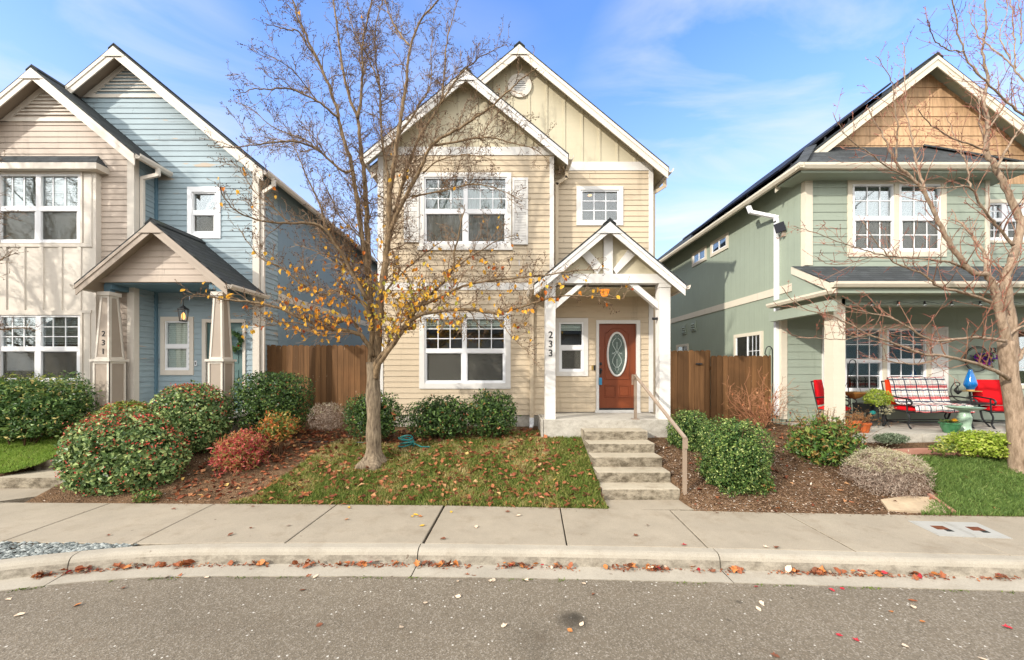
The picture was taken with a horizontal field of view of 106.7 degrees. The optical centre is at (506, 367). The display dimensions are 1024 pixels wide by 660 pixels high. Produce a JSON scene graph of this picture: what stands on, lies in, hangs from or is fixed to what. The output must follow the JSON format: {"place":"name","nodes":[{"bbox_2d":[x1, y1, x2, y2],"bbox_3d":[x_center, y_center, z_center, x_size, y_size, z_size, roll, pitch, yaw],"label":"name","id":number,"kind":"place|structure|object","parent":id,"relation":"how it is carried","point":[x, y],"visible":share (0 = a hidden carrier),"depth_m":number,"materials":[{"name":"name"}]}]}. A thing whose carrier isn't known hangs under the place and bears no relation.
{"place":"outdoors","nodes":[
{"label":"outdoors","id":0,"kind":"place"},
{"bbox_2d":[0,488,50,502],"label":"path","id":1,"kind":"structure","parent":0,"point":[15,495],"depth_m":6.36,"materials":[{"name":"concrete"}]},
{"bbox_2d":[0,430,72,473],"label":"grass","id":2,"kind":"structure","parent":0,"point":[45,441],"depth_m":7.43,"materials":[{"name":"green plant"}]},
{"bbox_2d":[0,42,377,439],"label":"house","id":3,"kind":"structure","parent":0,"point":[108,167],"depth_m":8.54,"materials":[{"name":"blue wood"}]},
{"bbox_2d":[0,172,82,242],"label":"window","id":4,"kind":"structure","parent":3,"relation":"in","point":[52,202],"depth_m":8.47,"materials":[{"name":"white glass"}]},
{"bbox_2d":[0,313,82,381],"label":"window","id":5,"kind":"structure","parent":3,"relation":"in","point":[58,349],"depth_m":8.47,"materials":[{"name":"white paint"}]},
{"bbox_2d":[160,317,193,374],"bbox_3d":[-7.855,-0.516,9.385,0.788,1.390,0.630,0,0,0],"label":"window","id":6,"kind":"structure","parent":3,"relation":"in","point":[176,337],"depth_m":9.09,"materials":[{"name":"white glass"}]},
{"bbox_2d":[187,187,220,238],"bbox_3d":[-7.213,-3.694,9.385,0.788,1.227,0.630,0,0,0],"label":"window","id":7,"kind":"structure","parent":3,"relation":"in","point":[203,221],"depth_m":9.09,"materials":[{"name":"white plastic"}]},
{"bbox_2d":[202,319,245,411],"bbox_3d":[-6.742,-0.049,9.125,1.032,2.209,0.110,0,0,0],"label":"door","id":8,"kind":"structure","parent":3,"relation":"in","point":[240,366],"depth_m":9.10,"materials":[{"name":"white paint"}]},
{"bbox_2d":[231,329,243,352],"bbox_3d":[-6.509,-0.613,9.029,0.574,0.621,0.121,0,0,0],"label":"wreath","id":9,"kind":"object","parent":3,"relation":"attached to","point":[239,337],"visible":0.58,"depth_m":9.02,"materials":[{"name":"green plant"}]},
{"bbox_2d":[341,258,351,282],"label":"window","id":10,"kind":"structure","parent":3,"relation":"in","point":[347,279],"depth_m":14.08,"materials":[{"name":"white paint"}]},
{"bbox_2d":[228,430,608,508],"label":"lawn","id":11,"kind":"structure","parent":0,"point":[497,505],"depth_m":6.42,"materials":[{"name":"plant"}]},
{"bbox_2d":[175,0,633,470],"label":"pear tree","id":12,"kind":"object","parent":11,"relation":"on","point":[374,457],"visible":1,"depth_m":6.81,"materials":[{"name":"brown plant"}]},
{"bbox_2d":[398,435,429,446],"bbox_3d":[-1.820,1.454,7.501,0.623,0.234,0.271,0,0,0],"label":"garden hose","id":13,"kind":"object","parent":11,"relation":"on","point":[408,441],"visible":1,"depth_m":7.45,"materials":[{"name":"teal rubber"}]},
{"bbox_2d":[462,388,521,438],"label":"shrub","id":14,"kind":"object","parent":11,"relation":"on","point":[492,417],"visible":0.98,"depth_m":7.72,"materials":[{"name":"green plant"}]},
{"bbox_2d":[0,379,1021,517],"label":"ground","id":15,"kind":"structure","parent":0,"point":[67,496],"depth_m":6.36,"materials":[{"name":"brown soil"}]},
{"bbox_2d":[0,150,47,335],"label":"pear tree","id":16,"kind":"object","parent":15,"relation":"on","point":[1,259],"visible":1,"depth_m":7.51,"materials":[{"name":"brown plant"}]},
{"bbox_2d":[0,456,67,487],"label":"concrete steps","id":17,"kind":"structure","parent":15,"relation":"on","point":[41,475],"depth_m":6.68,"materials":[{"name":"beige concrete"}]},
{"bbox_2d":[0,370,104,445],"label":"hedge","id":18,"kind":"object","parent":15,"relation":"on","point":[35,406],"visible":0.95,"depth_m":7.53,"materials":[{"name":"green plant"}]},
{"bbox_2d":[49,405,193,496],"bbox_3d":[-6.518,1.380,6.503,2.189,1.516,1.187,0,0,0],"label":"shrub","id":19,"kind":"object","parent":15,"relation":"on","point":[118,452],"visible":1,"depth_m":6.20,"materials":[{"name":"green plant"}]},
{"bbox_2d":[90,399,155,419],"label":"shrub","id":20,"kind":"object","parent":15,"relation":"on","point":[134,403],"visible":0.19,"depth_m":7.17,"materials":[{"name":"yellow plant"}]},
{"bbox_2d":[131,489,161,502],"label":"weed","id":21,"kind":"object","parent":15,"relation":"on","point":[154,495],"visible":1,"depth_m":6.00,"materials":[{"name":"green plant"}]},
{"bbox_2d":[145,380,233,454],"bbox_3d":[-6.150,0.963,7.464,1.609,1.468,0.932,0,0,0],"label":"shrub","id":22,"kind":"object","parent":15,"relation":"on","point":[200,412],"visible":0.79,"depth_m":7.24,"materials":[{"name":"green plant"}]},
{"bbox_2d":[207,426,270,476],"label":"shrub","id":23,"kind":"object","parent":15,"relation":"on","point":[235,453],"visible":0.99,"depth_m":6.76,"materials":[{"name":"red plant"}]},
{"bbox_2d":[223,370,315,439],"bbox_3d":[-4.899,0.786,8.000,1.663,1.484,1.361,0,0,0],"label":"shrub","id":24,"kind":"object","parent":15,"relation":"on","point":[261,397],"visible":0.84,"depth_m":7.68,"materials":[{"name":"green plant"}]},
{"bbox_2d":[254,409,303,455],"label":"shrub","id":25,"kind":"object","parent":15,"relation":"on","point":[278,428],"visible":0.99,"depth_m":7.25,"materials":[{"name":"orange plant"}]},
{"bbox_2d":[267,345,367,422],"bbox_3d":[-4.447,0.477,9.480,3.049,2.086,0.160,0,0,0],"label":"wooden fence","id":26,"kind":"object","parent":15,"relation":"on","point":[337,374],"visible":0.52,"depth_m":9.40,"materials":[{"name":"brown wood"}]},
{"bbox_2d":[307,401,346,435],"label":"shrub","id":27,"kind":"object","parent":15,"relation":"on","point":[323,416],"visible":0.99,"depth_m":7.82,"materials":[{"name":"beige plant"}]},
{"bbox_2d":[300,441,364,442],"bbox_3d":[-3.439,1.520,7.761,1.524,0.031,0.105,0,0,2],"label":"drip pipe","id":28,"kind":"object","parent":15,"relation":"on","point":[326,441],"visible":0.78,"depth_m":7.78,"materials":[{"name":"black plastic"}]},
{"bbox_2d":[341,389,405,440],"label":"shrub","id":29,"kind":"object","parent":15,"relation":"on","point":[388,417],"visible":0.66,"depth_m":7.62,"materials":[{"name":"green plant"}]},
{"bbox_2d":[399,394,477,439],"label":"shrub","id":30,"kind":"object","parent":15,"relation":"on","point":[437,416],"visible":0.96,"depth_m":7.73,"materials":[{"name":"green plant"}]},
{"bbox_2d":[358,41,690,437],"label":"house","id":31,"kind":"structure","parent":15,"relation":"on","point":[592,200],"depth_m":8.80,"materials":[{"name":"beige wood"}]},
{"bbox_2d":[419,172,510,245],"bbox_3d":[-0.951,-3.646,9.085,2.122,1.697,0.630,0,0,0],"label":"window","id":32,"kind":"structure","parent":31,"relation":"in","point":[434,210],"depth_m":8.91,"materials":[{"name":"white paint"}]},
{"bbox_2d":[419,313,510,388],"bbox_3d":[-0.959,-0.389,9.085,2.106,1.752,0.630,0,0,0],"label":"window","id":33,"kind":"structure","parent":31,"relation":"in","point":[445,362],"depth_m":8.89,"materials":[{"name":"white paint"}]},
{"bbox_2d":[556,318,587,375],"bbox_3d":[1.569,-0.490,9.435,0.768,1.389,0.630,0,0,0],"label":"window","id":34,"kind":"structure","parent":31,"relation":"in","point":[571,333],"depth_m":9.14,"materials":[{"name":"white paint"}]},
{"bbox_2d":[576,186,622,225],"bbox_3d":[2.235,-3.878,9.435,1.120,0.940,0.630,0,0,0],"label":"window","id":35,"kind":"structure","parent":31,"relation":"in","point":[605,202],"depth_m":9.18,"materials":[{"name":"white glass"}]},
{"bbox_2d":[595,320,640,412],"bbox_3d":[2.661,0.002,9.160,1.086,2.276,0.140,0,0,0],"label":"door","id":36,"kind":"structure","parent":31,"relation":"in","point":[617,341],"depth_m":9.17,"materials":[{"name":"brown wood"}]},
{"bbox_2d":[581,428,679,499],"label":"concrete steps","id":37,"kind":"structure","parent":15,"relation":"on","point":[627,465],"depth_m":6.80,"materials":[{"name":"beige concrete"}]},
{"bbox_2d":[631,374,687,494],"bbox_3d":[2.755,1.133,7.000,0.148,1.975,2.034,0,0,-4],"label":"handrail","id":38,"kind":"object","parent":37,"relation":"attached to","point":[635,378],"visible":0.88,"depth_m":6.39,"materials":[{"name":"beige metal"}]},
{"bbox_2d":[665,408,713,451],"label":"shrub","id":39,"kind":"object","parent":15,"relation":"on","point":[690,426],"visible":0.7,"depth_m":7.34,"materials":[{"name":"green plant"}]},
{"bbox_2d":[670,350,709,421],"bbox_3d":[4.301,0.543,9.480,1.494,1.954,0.200,0,0,0],"label":"wooden fence","id":40,"kind":"object","parent":15,"relation":"on","point":[689,379],"visible":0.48,"depth_m":9.42,"materials":[{"name":"brown wood"}]},
{"bbox_2d":[693,414,775,497],"bbox_3d":[3.767,1.412,6.302,1.229,1.261,1.066,0,0,0],"label":"shrub","id":41,"kind":"object","parent":15,"relation":"on","point":[735,458],"visible":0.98,"depth_m":6.07,"materials":[{"name":"green plant"}]},
{"bbox_2d":[710,355,770,422],"bbox_3d":[5.875,0.608,9.441,1.703,1.824,0.159,0,0,0],"label":"wooden fence","id":42,"kind":"object","parent":15,"relation":"on","point":[736,369],"visible":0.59,"depth_m":9.36,"materials":[{"name":"brown wood"}]},
{"bbox_2d":[721,369,799,427],"bbox_3d":[5.699,0.694,8.581,1.430,1.470,1.472,0,0,40],"label":"bare shrub","id":43,"kind":"object","parent":15,"relation":"on","point":[767,414],"visible":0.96,"depth_m":8.56,"materials":[{"name":"brown plant"}]},
{"bbox_2d":[756,476,776,492],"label":"weed","id":44,"kind":"object","parent":15,"relation":"on","point":[771,485],"visible":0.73,"depth_m":6.02,"materials":[{"name":"green plant"}]},
{"bbox_2d":[764,346,772,422],"bbox_3d":[6.400,0.412,9.300,0.207,1.876,0.023,0,0,0],"label":"shepherd hook","id":45,"kind":"object","parent":15,"relation":"on","point":[772,371],"visible":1,"depth_m":9.29,"materials":[{"name":"black metal"}]},
{"bbox_2d":[755,405,895,469],"bbox_3d":[5.934,1.231,6.718,2.436,1.149,1.513,0,0,0],"label":"shrub","id":46,"kind":"object","parent":15,"relation":"on","point":[822,439],"visible":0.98,"depth_m":6.72,"materials":[{"name":"green plant"}]},
{"bbox_2d":[657,52,1023,442],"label":"house","id":47,"kind":"structure","parent":15,"relation":"on","point":[736,264],"depth_m":8.97,"materials":[{"name":"green wood"}]},
{"bbox_2d":[676,343,688,351],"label":"window","id":48,"kind":"structure","parent":47,"relation":"in","point":[681,347],"depth_m":14.01,"materials":[{"name":"beige paint"}]},
{"bbox_2d":[692,245,706,266],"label":"window","id":49,"kind":"structure","parent":47,"relation":"in","point":[699,256],"depth_m":12.77,"materials":[{"name":"beige paint"}]},
{"bbox_2d":[710,232,728,256],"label":"window","id":50,"kind":"structure","parent":47,"relation":"in","point":[721,243],"depth_m":11.57,"materials":[{"name":"beige paint"}]},
{"bbox_2d":[733,331,763,356],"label":"window","id":51,"kind":"structure","parent":47,"relation":"in","point":[752,343],"depth_m":10.19,"materials":[{"name":"beige paint"}]},
{"bbox_2d":[810,379,856,424],"bbox_3d":[7.125,0.785,8.299,0.685,1.031,0.664,0,0,-38],"label":"patio chair","id":52,"kind":"object","parent":47,"relation":"on","point":[818,390],"visible":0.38,"depth_m":8.33,"materials":[{"name":"red fabric"}]},
{"bbox_2d":[847,359,855,416],"bbox_3d":[7.251,0.530,8.000,0.182,1.407,0.017,0,0,0],"label":"hook stand","id":53,"kind":"object","parent":47,"relation":"on","point":[848,380],"visible":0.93,"depth_m":7.99,"materials":[{"name":"black metal"}]},
{"bbox_2d":[845,368,866,398],"bbox_3d":[7.312,0.327,8.000,0.380,0.657,0.380,0,0,0],"label":"hanging basket","id":54,"kind":"object","parent":53,"relation":"hanging from","point":[855,395],"visible":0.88,"depth_m":7.92,"materials":[{"name":"brown wicker"}]},
{"bbox_2d":[845,410,863,432],"bbox_3d":[6.821,1.066,7.557,0.483,0.445,0.381,0,0,0],"label":"terracotta pot","id":55,"kind":"object","parent":47,"relation":"on","point":[854,421],"visible":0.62,"depth_m":7.49,"materials":[{"name":"orange ceramic"}]},
{"bbox_2d":[850,412,880,432],"bbox_3d":[7.099,1.085,7.583,0.498,0.407,0.330,0,0,0],"label":"terracotta pot","id":56,"kind":"object","parent":47,"relation":"on","point":[866,427],"visible":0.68,"depth_m":7.50,"materials":[{"name":"orange ceramic"}]},
{"bbox_2d":[853,402,884,425],"bbox_3d":[8.081,1.043,8.500,0.380,0.490,0.380,0,0,-6],"label":"side table","id":57,"kind":"object","parent":47,"relation":"on","point":[865,407],"visible":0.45,"depth_m":8.40,"materials":[{"name":"black metal"}]},
{"bbox_2d":[862,388,894,427],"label":"potted plant","id":58,"kind":"object","parent":47,"relation":"on","point":[880,406],"visible":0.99,"depth_m":8.21,"materials":[{"name":"green plant"}]},
{"bbox_2d":[845,324,930,393],"bbox_3d":[8.950,-0.201,9.006,2.114,1.640,0.072,0,0,0],"label":"window","id":59,"kind":"structure","parent":47,"relation":"in","point":[870,374],"depth_m":9.04,"materials":[{"name":"white glass"}]},
{"bbox_2d":[847,180,946,256],"bbox_3d":[8.519,-3.261,8.336,2.149,1.688,0.072,0,0,0],"label":"window","id":60,"kind":"structure","parent":47,"relation":"in","point":[878,199],"depth_m":8.36,"materials":[{"name":"white glass"}]},
{"bbox_2d":[881,380,977,428],"bbox_3d":[9.163,0.785,8.299,1.485,1.031,0.664,0,0,-3],"label":"glider bench","id":61,"kind":"object","parent":47,"relation":"on","point":[907,408],"visible":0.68,"depth_m":8.23,"materials":[{"name":"red metal"}]},
{"bbox_2d":[885,377,974,412],"bbox_3d":[9.221,0.581,8.322,1.362,0.749,0.659,0,0,-3],"label":"plaid throw","id":62,"kind":"object","parent":61,"relation":"on","point":[927,394],"visible":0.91,"depth_m":8.46,"materials":[{"name":"fabric"}]},
{"bbox_2d":[846,301,1020,306],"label":"string lights","id":63,"kind":"object","parent":47,"relation":"hanging from","point":[924,302],"visible":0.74,"depth_m":7.45,"materials":[{"name":"black plastic"}]},
{"bbox_2d":[938,418,962,432],"bbox_3d":[8.760,1.137,7.520,0.330,0.303,0.327,0,0,0],"label":"flower pot","id":64,"kind":"object","parent":47,"relation":"on","point":[950,425],"visible":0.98,"depth_m":7.45,"materials":[{"name":"green ceramic"}]},
{"bbox_2d":[944,406,985,431],"bbox_3d":[9.163,1.038,7.620,0.560,0.500,0.560,0,0,0],"label":"birdbath","id":65,"kind":"object","parent":47,"relation":"on","point":[964,416],"visible":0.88,"depth_m":7.55,"materials":[{"name":"green ceramic"}]},
{"bbox_2d":[947,400,990,426],"bbox_3d":[10.176,1.026,8.450,0.700,0.545,0.700,0,0,-11],"label":"round table","id":66,"kind":"object","parent":47,"relation":"on","point":[980,411],"visible":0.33,"depth_m":8.29,"materials":[{"name":"black metal"}]},
{"bbox_2d":[950,382,968,401],"bbox_3d":[9.981,0.533,8.380,0.320,0.441,0.238,0,0,-30],"label":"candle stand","id":67,"kind":"object","parent":66,"relation":"on","point":[956,391],"visible":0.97,"depth_m":8.39,"materials":[{"name":"black metal"}]},
{"bbox_2d":[963,390,982,401],"bbox_3d":[10.290,0.633,8.450,0.340,0.239,0.340,0,0,0],"label":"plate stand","id":68,"kind":"object","parent":66,"relation":"on","point":[970,393],"visible":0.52,"depth_m":8.36,"materials":[{"name":"beige metal"}]},
{"bbox_2d":[963,370,977,390],"bbox_3d":[10.290,0.281,8.450,0.212,0.469,0.212,0,0,0],"label":"vase","id":69,"kind":"object","parent":68,"relation":"on","point":[970,383],"visible":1,"depth_m":8.41,"materials":[{"name":"blue ceramic"}]},
{"bbox_2d":[964,346,997,371],"bbox_3d":[11.089,-0.200,8.855,0.752,0.601,0.205,0,0,0],"label":"hoop wreath","id":70,"kind":"object","parent":47,"relation":"attached to","point":[976,357],"visible":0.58,"depth_m":8.85,"materials":[{"name":"purple plant"}]},
{"bbox_2d":[968,380,1004,428],"bbox_3d":[10.625,0.785,8.199,0.725,1.031,0.664,0,0,12],"label":"patio chair","id":71,"kind":"object","parent":47,"relation":"on","point":[991,393],"visible":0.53,"depth_m":8.38,"materials":[{"name":"red fabric"}]},
{"bbox_2d":[990,199,1023,242],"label":"window","id":72,"kind":"structure","parent":47,"relation":"in","point":[995,213],"depth_m":9.01,"materials":[{"name":"white glass"}]},
{"bbox_2d":[994,330,1023,388],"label":"window","id":73,"kind":"structure","parent":47,"relation":"in","point":[1021,339],"depth_m":9.04,"materials":[{"name":"beige paint"}]},
{"bbox_2d":[838,445,940,499],"bbox_3d":[6.118,1.644,6.170,1.246,0.768,1.009,0,0,0],"label":"shrub","id":74,"kind":"object","parent":15,"relation":"on","point":[893,478],"visible":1,"depth_m":6.02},
{"bbox_2d":[872,432,910,443],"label":"cushion plant","id":75,"kind":"object","parent":15,"relation":"on","point":[890,438],"visible":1,"depth_m":7.06,"materials":[{"name":"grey plant"}]},
{"bbox_2d":[881,496,945,512],"bbox_3d":[6.039,2.065,5.687,0.902,0.172,0.366,0,0,0],"label":"stepping stone","id":76,"kind":"object","parent":15,"relation":"on","point":[908,504],"visible":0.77,"depth_m":5.68,"materials":[{"name":"beige stone"}]},
{"bbox_2d":[927,493,956,512],"bbox_3d":[6.512,2.042,5.702,0.059,0.187,0.404,0,0,8],"label":"edging","id":77,"kind":"object","parent":15,"relation":"on","point":[933,498],"visible":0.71,"depth_m":5.76,"materials":[{"name":"beige concrete"}]},
{"bbox_2d":[928,441,958,455],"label":"weed","id":78,"kind":"object","parent":15,"relation":"on","point":[943,448],"visible":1,"depth_m":6.66,"materials":[{"name":"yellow plant"}]},
{"bbox_2d":[888,448,1006,459],"bbox_3d":[9.018,1.575,6.846,4.072,0.157,0.269,0,0,6],"label":"edging","id":79,"kind":"object","parent":15,"relation":"on","point":[919,451],"visible":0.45,"depth_m":6.95,"materials":[{"name":"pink brick"}]},
{"bbox_2d":[934,429,1010,458],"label":"ground cover","id":80,"kind":"object","parent":15,"relation":"on","point":[984,443],"visible":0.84,"depth_m":6.70,"materials":[{"name":"green plant"}]},
{"bbox_2d":[0,576,1023,659],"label":"road","id":81,"kind":"structure","parent":0,"point":[233,618],"depth_m":3.42,"materials":[{"name":"grey asphalt"}]},
{"bbox_2d":[0,543,1023,579],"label":"kerb","id":82,"kind":"structure","parent":81,"relation":"on","point":[674,558],"depth_m":4.37,"materials":[{"name":"concrete"}]},
{"bbox_2d":[0,564,1023,591],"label":"gutter pan","id":83,"kind":"object","parent":81,"relation":"on","point":[696,576],"visible":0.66,"depth_m":4.16,"materials":[{"name":"concrete"}]},
{"bbox_2d":[75,565,82,571],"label":"fallen leaf","id":84,"kind":"object","parent":83,"relation":"on","point":[79,566],"visible":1,"depth_m":4.22,"materials":[{"name":"brown plant"}]},
{"bbox_2d":[158,562,166,567],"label":"fallen leaf","id":85,"kind":"object","parent":83,"relation":"on","point":[163,564],"visible":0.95,"depth_m":4.33,"materials":[{"name":"brown plant"}]},
{"bbox_2d":[7,575,1013,593],"bbox_3d":[0.324,2.265,2.996,27.001,0.025,3.621,0,0,-9],"label":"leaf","id":86,"kind":"object","parent":83,"relation":"on","point":[509,580],"visible":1,"depth_m":4.02,"materials":[{"name":"brown plant"}]},
{"bbox_2d":[28,427,1021,581],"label":"leaf litter","id":87,"kind":"object","parent":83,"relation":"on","point":[342,433],"visible":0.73,"depth_m":6.56,"materials":[{"name":"brown plant"}]},
{"bbox_2d":[730,566,737,572],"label":"fallen leaf","id":88,"kind":"object","parent":83,"relation":"on","point":[734,569],"visible":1,"depth_m":4.23,"materials":[{"name":"orange plant"}]},
{"bbox_2d":[735,565,741,573],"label":"fallen leaf","id":89,"kind":"object","parent":83,"relation":"on","point":[739,570],"visible":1,"depth_m":4.22,"materials":[{"name":"brown plant"}]},
{"bbox_2d":[785,565,791,572],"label":"fallen leaf","id":90,"kind":"object","parent":83,"relation":"on","point":[788,568],"visible":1,"depth_m":4.21,"materials":[{"name":"white plant"}]},
{"bbox_2d":[0,503,1023,555],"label":"sidewalk","id":91,"kind":"structure","parent":0,"point":[143,524],"depth_m":5.05,"materials":[{"name":"concrete"}]},
{"bbox_2d":[909,521,974,537],"bbox_3d":[5.707,2.118,5.009,0.428,0.024,0.540,0,0,12],"label":"meter lid","id":92,"kind":"object","parent":91,"relation":"on","point":[939,528],"visible":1,"depth_m":4.98,"materials":[{"name":"concrete"}]},
{"bbox_2d":[944,522,1011,538],"bbox_3d":[6.133,2.118,4.975,0.424,0.024,0.576,0,0,15],"label":"meter lid","id":93,"kind":"object","parent":91,"relation":"on","point":[976,529],"visible":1,"depth_m":4.93,"materials":[{"name":"concrete"}]},
{"bbox_2d":[0,0,1023,297],"label":"sky","id":94,"kind":"structure","parent":0,"point":[723,93],"materials":[{"name":"blue"}]},
{"bbox_2d":[605,500,698,511],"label":"path","id":95,"kind":"structure","parent":0,"point":[669,505],"depth_m":5.85,"materials":[{"name":"concrete"}]},
{"bbox_2d":[912,454,1023,516],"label":"lawn","id":96,"kind":"structure","parent":0,"point":[978,494],"depth_m":5.92,"materials":[{"name":"plant"}]},
{"bbox_2d":[773,0,1023,473],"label":"maple tree","id":97,"kind":"object","parent":96,"relation":"on","point":[1010,354],"visible":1,"depth_m":6.36,"materials":[{"name":"brown plant"}]},
{"label":"gravel bed","id":98,"kind":"structure","parent":0,"visible":0},
{"bbox_2d":[0,541,137,559],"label":"gravel","id":99,"kind":"structure","parent":98,"relation":"on","point":[37,548],"depth_m":4.48,"materials":[{"name":"grey gravel"}]}
]}

